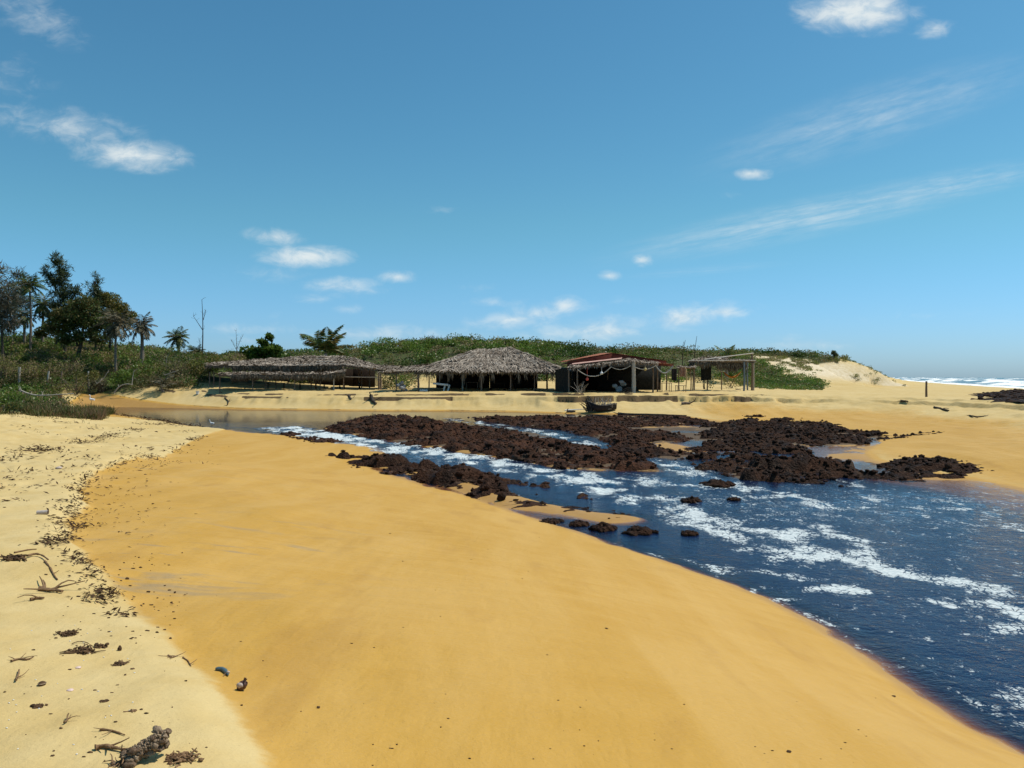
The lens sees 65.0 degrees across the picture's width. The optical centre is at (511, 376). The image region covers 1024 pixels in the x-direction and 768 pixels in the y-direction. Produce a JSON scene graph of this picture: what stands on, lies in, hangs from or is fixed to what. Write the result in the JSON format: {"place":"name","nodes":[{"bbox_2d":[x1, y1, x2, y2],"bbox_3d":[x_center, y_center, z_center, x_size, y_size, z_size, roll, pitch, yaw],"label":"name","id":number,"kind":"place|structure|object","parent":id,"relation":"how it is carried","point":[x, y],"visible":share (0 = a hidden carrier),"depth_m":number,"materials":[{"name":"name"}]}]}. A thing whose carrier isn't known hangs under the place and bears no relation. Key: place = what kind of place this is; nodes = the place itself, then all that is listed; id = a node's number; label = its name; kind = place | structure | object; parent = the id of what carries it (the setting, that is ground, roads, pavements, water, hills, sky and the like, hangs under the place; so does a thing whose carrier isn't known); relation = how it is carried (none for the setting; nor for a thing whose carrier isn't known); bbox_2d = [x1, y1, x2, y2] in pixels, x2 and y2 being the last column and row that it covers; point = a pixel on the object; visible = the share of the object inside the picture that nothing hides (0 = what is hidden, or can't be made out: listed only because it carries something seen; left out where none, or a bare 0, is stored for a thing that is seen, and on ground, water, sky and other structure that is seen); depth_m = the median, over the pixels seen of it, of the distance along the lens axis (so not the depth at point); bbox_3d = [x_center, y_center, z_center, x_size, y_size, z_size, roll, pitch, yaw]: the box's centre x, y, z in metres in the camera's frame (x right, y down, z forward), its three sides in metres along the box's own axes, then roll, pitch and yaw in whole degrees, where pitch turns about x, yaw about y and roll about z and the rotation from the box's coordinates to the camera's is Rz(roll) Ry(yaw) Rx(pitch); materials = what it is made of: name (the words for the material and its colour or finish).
{"place":"outdoors","nodes":[
{"label":"outdoors","id":0,"kind":"place"},
{"bbox_2d":[0,343,1023,767],"bbox_3d":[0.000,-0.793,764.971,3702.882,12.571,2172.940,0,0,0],"label":"ground","id":1,"kind":"structure","parent":0,"point":[294,567],"depth_m":6.49,"materials":[{"name":"sand"}]},
{"bbox_2d":[0,391,21,409],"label":"shrub","id":2,"kind":"object","parent":1,"relation":"on","point":[5,400],"visible":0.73,"depth_m":44.05,"materials":[{"name":"green plant"}]},
{"bbox_2d":[0,400,24,412],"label":"shrub","id":3,"kind":"object","parent":1,"relation":"on","point":[15,406],"visible":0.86,"depth_m":42.34,"materials":[{"name":"green plant"}]},
{"bbox_2d":[0,553,26,560],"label":"seaweed clump","id":4,"kind":"object","parent":1,"relation":"on","point":[17,557],"visible":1,"depth_m":6.40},
{"bbox_2d":[0,353,26,380],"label":"shrub","id":5,"kind":"object","parent":1,"relation":"on","point":[3,369],"visible":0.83,"depth_m":74.66,"materials":[{"name":"green plant"}]},
{"bbox_2d":[0,261,29,359],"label":"casuarina tree","id":6,"kind":"object","parent":1,"relation":"on","point":[7,303],"visible":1,"depth_m":78.93,"materials":[{"name":"green plant"}]},
{"bbox_2d":[1,265,34,334],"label":"casuarina tree","id":7,"kind":"object","parent":1,"relation":"on","point":[16,274],"visible":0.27,"depth_m":89.59,"materials":[{"name":"green plant"}]},
{"bbox_2d":[8,653,36,661],"bbox_3d":[-2.596,1.489,4.270,0.137,0.022,0.074,0,0,-25],"label":"stick","id":8,"kind":"object","parent":1,"relation":"on","point":[21,658],"visible":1,"depth_m":4.25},
{"bbox_2d":[13,303,38,346],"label":"coconut palm","id":9,"kind":"object","parent":1,"relation":"on","point":[26,317],"visible":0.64,"depth_m":85.56,"materials":[{"name":"green plant"}]},
{"bbox_2d":[6,359,52,382],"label":"shrub","id":10,"kind":"object","parent":1,"relation":"on","point":[30,371],"visible":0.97,"depth_m":73.87,"materials":[{"name":"green plant"}]},
{"bbox_2d":[11,270,49,351],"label":"coconut palm","id":11,"kind":"object","parent":1,"relation":"on","point":[27,287],"visible":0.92,"depth_m":82.85,"materials":[{"name":"green plant"}]},
{"bbox_2d":[17,595,44,600],"bbox_3d":[-3.247,1.489,5.427,0.158,0.048,0.037,0,0,-36],"label":"stick","id":12,"kind":"object","parent":1,"relation":"on","point":[34,597],"visible":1,"depth_m":5.43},
{"bbox_2d":[26,553,48,559],"bbox_3d":[-3.789,1.445,6.479,0.283,0.024,0.104,0,0,24],"label":"stick","id":13,"kind":"object","parent":1,"relation":"on","point":[31,554],"visible":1,"depth_m":6.51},
{"bbox_2d":[30,703,47,708],"bbox_3d":[-2.136,1.485,3.624,0.071,0.024,0.056,0,0,0],"label":"seaweed clump","id":14,"kind":"object","parent":1,"relation":"on","point":[36,706],"visible":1,"depth_m":3.61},
{"bbox_2d":[25,291,54,344],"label":"coconut palm","id":15,"kind":"object","parent":1,"relation":"on","point":[42,304],"visible":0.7,"depth_m":86.78,"materials":[{"name":"green plant"}]},
{"bbox_2d":[36,510,48,513],"bbox_3d":[-5.270,1.522,9.029,0.118,0.053,0.050,0,0,-9],"label":"tin can","id":16,"kind":"object","parent":1,"relation":"on","point":[42,511],"visible":1,"depth_m":9.01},
{"bbox_2d":[18,386,73,395],"bbox_3d":[-26.109,0.800,45.167,3.128,0.629,0.530,0,0,-3],"label":"dead branch","id":17,"kind":"object","parent":1,"relation":"on","point":[20,388],"visible":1,"depth_m":44.98,"materials":[{"name":"grey wood"}]},
{"bbox_2d":[32,320,69,347],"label":"broadleaf tree","id":18,"kind":"object","parent":1,"relation":"on","point":[39,332],"visible":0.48,"depth_m":83.77,"materials":[{"name":"green plant"}]},
{"bbox_2d":[44,560,58,579],"bbox_3d":[-3.535,1.482,6.186,0.045,0.058,0.518,0,0,-40],"label":"stick","id":19,"kind":"object","parent":1,"relation":"on","point":[47,564],"visible":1,"depth_m":6.14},
{"bbox_2d":[23,576,83,592],"bbox_3d":[-3.269,1.490,5.808,0.361,0.066,0.362,0,0,-15],"label":"stick","id":20,"kind":"object","parent":1,"relation":"on","point":[43,587],"visible":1,"depth_m":5.71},
{"bbox_2d":[37,250,81,352],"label":"casuarina tree","id":21,"kind":"object","parent":1,"relation":"on","point":[57,278],"visible":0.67,"depth_m":81.36,"materials":[{"name":"green plant"}]},
{"bbox_2d":[39,354,92,379],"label":"shrub","id":22,"kind":"object","parent":1,"relation":"on","point":[73,369],"visible":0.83,"depth_m":74.50,"materials":[{"name":"green plant"}]},
{"bbox_2d":[53,628,80,636],"bbox_3d":[-2.642,1.525,4.806,0.118,0.037,0.158,0,0,38],"label":"seaweed clump","id":23,"kind":"object","parent":1,"relation":"on","point":[73,632],"visible":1,"depth_m":4.79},
{"bbox_2d":[55,376,92,394],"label":"shrub","id":24,"kind":"object","parent":1,"relation":"on","point":[78,389],"visible":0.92,"depth_m":71.48,"materials":[{"name":"green plant"}]},
{"bbox_2d":[44,292,112,362],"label":"broadleaf tree","id":25,"kind":"object","parent":1,"relation":"on","point":[71,317],"visible":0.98,"depth_m":79.69,"materials":[{"name":"green plant"}]},
{"bbox_2d":[59,643,105,654],"bbox_3d":[-2.373,1.515,4.463,0.215,0.041,0.184,0,0,0],"label":"seaweed clump","id":26,"kind":"object","parent":1,"relation":"on","point":[82,650],"visible":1,"depth_m":4.45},
{"bbox_2d":[71,370,102,391],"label":"shrub","id":27,"kind":"object","parent":1,"relation":"on","point":[90,374],"visible":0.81,"depth_m":72.93,"materials":[{"name":"green plant"}]},
{"bbox_2d":[79,271,109,349],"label":"casuarina tree","id":28,"kind":"object","parent":1,"relation":"on","point":[94,289],"visible":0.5,"depth_m":85.28,"materials":[{"name":"green plant"}]},
{"bbox_2d":[0,357,191,423],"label":"bank grass","id":29,"kind":"structure","parent":1,"relation":"on","point":[91,412],"depth_m":44.63,"materials":[{"name":"green plant"}]},
{"bbox_2d":[0,337,193,406],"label":"dry undergrowth","id":30,"kind":"object","parent":1,"relation":"on","point":[37,359],"visible":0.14,"depth_m":77.28,"materials":[{"name":"brown plant"}]},
{"bbox_2d":[89,377,109,391],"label":"shrub","id":31,"kind":"object","parent":1,"relation":"on","point":[100,385],"visible":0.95,"depth_m":73.01,"materials":[{"name":"green plant"}]},
{"bbox_2d":[94,642,108,647],"bbox_3d":[-2.332,1.526,4.562,0.087,0.032,0.064,0,0,0],"label":"seaweed clump","id":32,"kind":"object","parent":1,"relation":"on","point":[100,645],"visible":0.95,"depth_m":4.55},
{"bbox_2d":[0,333,205,405],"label":"green undergrowth","id":33,"kind":"object","parent":1,"relation":"on","point":[27,387],"visible":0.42,"depth_m":78.70,"materials":[{"name":"green plant"}]},
{"bbox_2d":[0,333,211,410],"bbox_3d":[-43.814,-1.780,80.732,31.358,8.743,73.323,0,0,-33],"label":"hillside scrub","id":34,"kind":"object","parent":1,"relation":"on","point":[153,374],"visible":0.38,"depth_m":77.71,"materials":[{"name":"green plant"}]},
{"bbox_2d":[0,413,218,616],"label":"seaweed wrack","id":35,"kind":"object","parent":1,"relation":"on","point":[63,540],"visible":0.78,"depth_m":10.03,"materials":[{"name":"plant"}]},
{"bbox_2d":[96,728,124,735],"bbox_3d":[-1.667,1.463,3.305,0.146,0.019,0.067,0,0,25],"label":"stick","id":36,"kind":"object","parent":1,"relation":"on","point":[109,730],"visible":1,"depth_m":3.33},
{"bbox_2d":[94,737,129,750],"bbox_3d":[-1.577,1.453,3.151,0.129,0.037,0.079,0,0,-13],"label":"stick","id":37,"kind":"object","parent":1,"relation":"on","point":[106,746],"visible":0.94,"depth_m":3.16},
{"bbox_2d":[90,291,137,350],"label":"broadleaf tree","id":38,"kind":"object","parent":1,"relation":"on","point":[115,305],"visible":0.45,"depth_m":85.46,"materials":[{"name":"green plant"}]},
{"bbox_2d":[93,307,136,372],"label":"coconut palm","id":39,"kind":"object","parent":1,"relation":"on","point":[114,328],"visible":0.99,"depth_m":77.41,"materials":[{"name":"green plant"}]},
{"bbox_2d":[105,368,135,388],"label":"shrub","id":40,"kind":"object","parent":1,"relation":"on","point":[121,379],"visible":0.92,"depth_m":73.81,"materials":[{"name":"green plant"}]},
{"bbox_2d":[111,660,130,665],"bbox_3d":[-2.089,1.527,4.285,0.080,0.025,0.083,0,0,10],"label":"seaweed clump","id":41,"kind":"object","parent":1,"relation":"on","point":[120,663],"visible":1,"depth_m":4.28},
{"bbox_2d":[102,725,171,767],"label":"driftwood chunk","id":42,"kind":"object","parent":1,"relation":"on","point":[148,746],"visible":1,"depth_m":3.05,"materials":[{"name":"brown wood"}]},
{"bbox_2d":[125,312,157,369],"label":"coconut palm","id":43,"kind":"object","parent":1,"relation":"on","point":[141,328],"visible":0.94,"depth_m":80.06,"materials":[{"name":"green plant"}]},
{"bbox_2d":[126,377,157,388],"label":"shrub","id":44,"kind":"object","parent":1,"relation":"on","point":[139,382],"visible":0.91,"depth_m":73.11,"materials":[{"name":"green plant"}]},
{"bbox_2d":[147,373,176,392],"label":"shrub","id":45,"kind":"object","parent":1,"relation":"on","point":[163,384],"visible":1,"depth_m":71.79,"materials":[{"name":"green plant"}]},
{"bbox_2d":[145,351,199,375],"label":"shrub","id":46,"kind":"object","parent":1,"relation":"on","point":[174,367],"visible":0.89,"depth_m":76.75,"materials":[{"name":"green plant"}]},
{"bbox_2d":[162,326,189,350],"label":"coconut palm","id":47,"kind":"object","parent":1,"relation":"on","point":[177,335],"visible":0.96,"depth_m":100.41,"materials":[{"name":"green plant"}]},
{"bbox_2d":[164,747,203,767],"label":"seaweed clump","id":48,"kind":"object","parent":1,"relation":"on","point":[179,757],"visible":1,"depth_m":3.09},
{"bbox_2d":[186,344,203,352],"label":"shrub","id":49,"kind":"object","parent":1,"relation":"on","point":[194,348],"visible":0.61,"depth_m":103.13,"materials":[{"name":"green plant"}]},
{"bbox_2d":[185,359,210,379],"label":"shrub","id":50,"kind":"object","parent":1,"relation":"on","point":[195,369],"visible":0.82,"depth_m":76.60,"materials":[{"name":"green plant"}]},
{"bbox_2d":[193,298,205,351],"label":"dead tree","id":51,"kind":"object","parent":1,"relation":"on","point":[201,328],"visible":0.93,"depth_m":92.48,"materials":[{"name":"wood"}]},
{"bbox_2d":[196,350,221,375],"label":"shrub","id":52,"kind":"object","parent":1,"relation":"on","point":[212,358],"visible":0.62,"depth_m":78.13,"materials":[{"name":"green plant"}]},
{"bbox_2d":[215,667,229,676],"bbox_3d":[-1.546,1.578,4.307,0.047,0.026,0.129,0,0,-40],"label":"seed pod","id":53,"kind":"object","parent":1,"relation":"on","point":[224,670],"visible":1,"depth_m":4.31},
{"bbox_2d":[219,352,248,367],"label":"shrub","id":54,"kind":"object","parent":1,"relation":"on","point":[234,356],"visible":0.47,"depth_m":83.79,"materials":[{"name":"green plant"}]},
{"bbox_2d":[236,677,247,690],"bbox_3d":[-1.368,1.561,4.078,0.056,0.071,0.048,0,0,0],"label":"seashell","id":55,"kind":"object","parent":1,"relation":"on","point":[241,685],"visible":1,"depth_m":4.06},
{"bbox_2d":[238,332,286,359],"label":"sea almond tree","id":56,"kind":"object","parent":1,"relation":"on","point":[268,350],"visible":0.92,"depth_m":85.56,"materials":[{"name":"green plant"}]},
{"bbox_2d":[215,369,345,393],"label":"thatched awning","id":57,"kind":"object","parent":1,"relation":"on","point":[242,376],"visible":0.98,"depth_m":69.38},
{"bbox_2d":[280,431,305,437],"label":"rock outcrop","id":58,"kind":"object","parent":1,"relation":"on","point":[291,433],"visible":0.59,"depth_m":35.93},
{"bbox_2d":[203,354,401,389],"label":"thatched shelter","id":59,"kind":"object","parent":1,"relation":"on","point":[362,372],"visible":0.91,"depth_m":74.61,"materials":[{"name":"wicker"}]},
{"bbox_2d":[291,436,349,443],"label":"rock outcrop","id":60,"kind":"object","parent":1,"relation":"on","point":[314,439],"visible":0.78,"depth_m":33.17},
{"bbox_2d":[300,324,355,356],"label":"coconut palm","id":61,"kind":"object","parent":1,"relation":"on","point":[328,344],"visible":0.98,"depth_m":83.44,"materials":[{"name":"green plant"}]},
{"bbox_2d":[382,374,416,389],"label":"shrub","id":62,"kind":"object","parent":1,"relation":"on","point":[391,384],"visible":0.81,"depth_m":73.47,"materials":[{"name":"green plant"}]},
{"bbox_2d":[396,381,407,391],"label":"tarp heap","id":63,"kind":"object","parent":1,"relation":"on","point":[401,386],"visible":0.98,"depth_m":66.02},
{"bbox_2d":[0,332,850,383],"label":"dune scrub","id":64,"kind":"object","parent":1,"relation":"on","point":[674,356],"visible":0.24,"depth_m":102.33,"materials":[{"name":"green plant"}]},
{"bbox_2d":[3,448,866,765],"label":"beach crumbs","id":65,"kind":"object","parent":1,"relation":"on","point":[175,660],"visible":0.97,"depth_m":4.90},
{"bbox_2d":[433,382,449,390],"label":"tipped table","id":66,"kind":"object","parent":1,"relation":"on","point":[444,384],"visible":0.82,"depth_m":66.85,"materials":[{"name":"white plastic"}]},
{"bbox_2d":[235,335,671,356],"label":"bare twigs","id":67,"kind":"object","parent":1,"relation":"on","point":[385,342],"visible":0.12,"depth_m":104.79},
{"bbox_2d":[377,347,570,390],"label":"thatched hut","id":68,"kind":"object","parent":1,"relation":"on","point":[510,367],"visible":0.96,"depth_m":68.01,"materials":[{"name":"wicker"}]},
{"bbox_2d":[328,450,619,513],"bbox_3d":[-1.478,2.882,22.556,4.050,0.934,13.663,0,0,-35],"label":"rock outcrop","id":69,"kind":"object","parent":1,"relation":"on","point":[430,472],"visible":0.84,"depth_m":21.84,"materials":[{"name":"stone"}]},
{"bbox_2d":[325,414,658,470],"bbox_3d":[-5.228,2.710,39.514,9.615,1.135,35.575,0,0,-22],"label":"rock outcrop","id":70,"kind":"object","parent":1,"relation":"on","point":[500,443],"visible":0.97,"depth_m":31.16,"materials":[{"name":"stone"}]},
{"bbox_2d":[505,500,546,508],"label":"rock outcrop","id":71,"kind":"object","parent":1,"relation":"on","point":[527,503],"visible":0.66,"depth_m":17.88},
{"bbox_2d":[539,518,564,525],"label":"river rock","id":72,"kind":"object","parent":1,"relation":"on","point":[555,521],"visible":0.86,"depth_m":15.91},
{"bbox_2d":[561,506,600,512],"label":"rock outcrop","id":73,"kind":"object","parent":1,"relation":"on","point":[572,508],"visible":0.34,"depth_m":17.59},
{"bbox_2d":[579,396,595,411],"bbox_3d":[5.328,1.901,56.593,1.135,1.173,0.932,0,0,0],"label":"plant","id":74,"kind":"object","parent":1,"relation":"on","point":[587,408],"visible":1,"depth_m":56.54,"materials":[{"name":"green plant"}]},
{"bbox_2d":[467,414,715,455],"bbox_3d":[6.705,2.713,42.416,15.957,0.908,28.364,0,0,-22],"label":"rock outcrop","id":75,"kind":"object","parent":1,"relation":"on","point":[621,426],"visible":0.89,"depth_m":41.86,"materials":[{"name":"stone"}]},
{"bbox_2d":[587,400,616,411],"bbox_3d":[6.307,2.048,56.799,2.212,0.833,0.790,0,0,-13],"label":"rowing boat","id":76,"kind":"object","parent":1,"relation":"on","point":[600,408],"visible":0.98,"depth_m":56.50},
{"bbox_2d":[595,396,615,406],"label":"dry branches","id":77,"kind":"object","parent":76,"relation":"in","point":[604,403],"visible":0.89,"depth_m":56.73,"materials":[{"name":"brown wood"}]},
{"bbox_2d":[555,353,673,392],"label":"beach bar","id":78,"kind":"object","parent":1,"relation":"on","point":[633,378],"visible":0.97,"depth_m":65.71,"materials":[{"name":"wood"}]},
{"bbox_2d":[672,369,676,380],"bbox_3d":[13.012,-0.167,64.490,0.417,0.950,0.150,0,0,0],"label":"hanging cloth","id":79,"kind":"object","parent":78,"relation":"hanging from","point":[674,374],"visible":0.99,"depth_m":64.46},
{"bbox_2d":[680,367,685,375],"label":"hanging cloth","id":80,"kind":"object","parent":78,"relation":"hanging from","point":[682,371],"visible":1,"depth_m":65.97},
{"bbox_2d":[613,412,686,415],"bbox_3d":[9.136,2.542,53.910,5.599,0.223,0.523,0,0,41],"label":"driftwood","id":81,"kind":"object","parent":1,"relation":"on","point":[619,413],"visible":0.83,"depth_m":54.45,"materials":[{"name":"wood"}]},
{"bbox_2d":[606,440,711,472],"bbox_3d":[5.365,2.864,29.395,5.354,0.785,7.815,0,0,0],"label":"rock outcrop","id":82,"kind":"object","parent":1,"relation":"on","point":[639,450],"visible":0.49,"depth_m":28.43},
{"bbox_2d":[677,365,695,390],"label":"pole frame","id":83,"kind":"object","parent":1,"relation":"on","point":[689,367],"visible":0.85,"depth_m":69.97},
{"bbox_2d":[695,370,714,388],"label":"shrub","id":84,"kind":"object","parent":1,"relation":"on","point":[697,374],"visible":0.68,"depth_m":77.83,"materials":[{"name":"green plant"}]},
{"bbox_2d":[687,353,755,390],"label":"hammock shelter","id":85,"kind":"object","parent":1,"relation":"on","point":[725,363],"visible":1,"depth_m":71.17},
{"bbox_2d":[701,365,710,380],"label":"shade screen","id":86,"kind":"object","parent":85,"relation":"hanging from","point":[706,373],"visible":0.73,"depth_m":75.19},
{"bbox_2d":[710,345,743,381],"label":"coconut palm","id":87,"kind":"object","parent":1,"relation":"on","point":[730,349],"visible":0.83,"depth_m":94.81,"materials":[{"name":"green plant"}]},
{"bbox_2d":[714,376,754,388],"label":"shrub","id":88,"kind":"object","parent":1,"relation":"on","point":[732,380],"visible":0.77,"depth_m":83.49,"materials":[{"name":"green plant"}]},
{"bbox_2d":[695,436,813,454],"bbox_3d":[8.693,2.769,30.535,5.301,0.724,7.186,0,0,0],"label":"rock outcrop","id":89,"kind":"object","parent":1,"relation":"on","point":[764,446],"visible":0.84,"depth_m":30.27,"materials":[{"name":"stone"}]},
{"bbox_2d":[713,366,830,389],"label":"dune creeper","id":90,"kind":"object","parent":1,"relation":"on","point":[794,383],"visible":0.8,"depth_m":91.83,"materials":[{"name":"green plant"}]},
{"bbox_2d":[691,448,884,486],"bbox_3d":[7.648,2.828,24.630,5.835,1.006,8.866,0,0,-21],"label":"rock outcrop","id":91,"kind":"object","parent":1,"relation":"on","point":[776,468],"visible":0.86,"depth_m":23.94,"materials":[{"name":"stone"}]},
{"bbox_2d":[694,414,897,446],"bbox_3d":[12.740,2.596,40.221,9.647,0.726,18.140,0,0,0],"label":"rock outcrop","id":92,"kind":"object","parent":1,"relation":"on","point":[820,433],"visible":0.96,"depth_m":36.48,"materials":[{"name":"stone"}]},
{"bbox_2d":[747,352,905,385],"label":"dune tufts","id":93,"kind":"object","parent":1,"relation":"on","point":[798,364],"visible":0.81,"depth_m":122.76,"materials":[{"name":"green plant"}]},
{"bbox_2d":[874,430,944,440],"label":"rock outcrop","id":94,"kind":"object","parent":1,"relation":"on","point":[900,436],"visible":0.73,"depth_m":34.23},
{"bbox_2d":[876,454,993,481],"bbox_3d":[12.598,2.814,24.150,3.493,0.736,6.238,0,0,30],"label":"rock outcrop","id":95,"kind":"object","parent":1,"relation":"on","point":[922,465],"visible":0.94,"depth_m":23.83,"materials":[{"name":"stone"}]},
{"bbox_2d":[968,388,1023,402],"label":"rock outcrop","id":96,"kind":"object","parent":1,"relation":"on","point":[1013,395],"visible":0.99,"depth_m":53.70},
{"bbox_2d":[0,0,1023,377],"label":"sky","id":97,"kind":"structure","parent":0,"point":[844,177],"materials":[{"name":"blue"}]},
{"bbox_2d":[112,407,1023,743],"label":"river water","id":98,"kind":"structure","parent":0,"point":[922,585],"depth_m":14.32,"materials":[{"name":"liquid"}]},
{"bbox_2d":[569,519,589,528],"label":"river rock","id":99,"kind":"object","parent":98,"relation":"in","point":[578,523],"visible":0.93,"depth_m":15.60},
{"bbox_2d":[588,521,617,532],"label":"river rock","id":100,"kind":"object","parent":98,"relation":"in","point":[601,526],"visible":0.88,"depth_m":15.16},
{"bbox_2d":[621,525,658,535],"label":"river rock","id":101,"kind":"object","parent":98,"relation":"in","point":[635,530],"visible":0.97,"depth_m":14.82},
{"bbox_2d":[681,530,698,535],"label":"river rock","id":102,"kind":"object","parent":98,"relation":"in","point":[689,533],"visible":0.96,"depth_m":14.69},
{"bbox_2d":[680,496,701,502],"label":"river rock","id":103,"kind":"object","parent":98,"relation":"in","point":[691,499],"visible":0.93,"depth_m":18.52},
{"bbox_2d":[699,479,735,487],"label":"river rock","id":104,"kind":"object","parent":98,"relation":"in","point":[716,483],"visible":0.95,"depth_m":21.22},
{"bbox_2d":[726,497,740,500],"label":"river rock","id":105,"kind":"object","parent":98,"relation":"in","point":[734,499],"visible":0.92,"depth_m":18.78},
{"bbox_2d":[612,380,625,392],"bbox_3d":[8.345,0.744,62.472,1.143,0.991,0.688,0,0,0],"label":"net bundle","id":106,"kind":"object","parent":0,"point":[617,387],"visible":0.99,"depth_m":62.38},
{"bbox_2d":[894,377,1023,388],"bbox_3d":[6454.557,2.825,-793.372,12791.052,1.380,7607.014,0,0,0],"label":"sea","id":107,"kind":"structure","parent":0,"point":[1005,382],"depth_m":522.28,"materials":[{"name":"liquid"}]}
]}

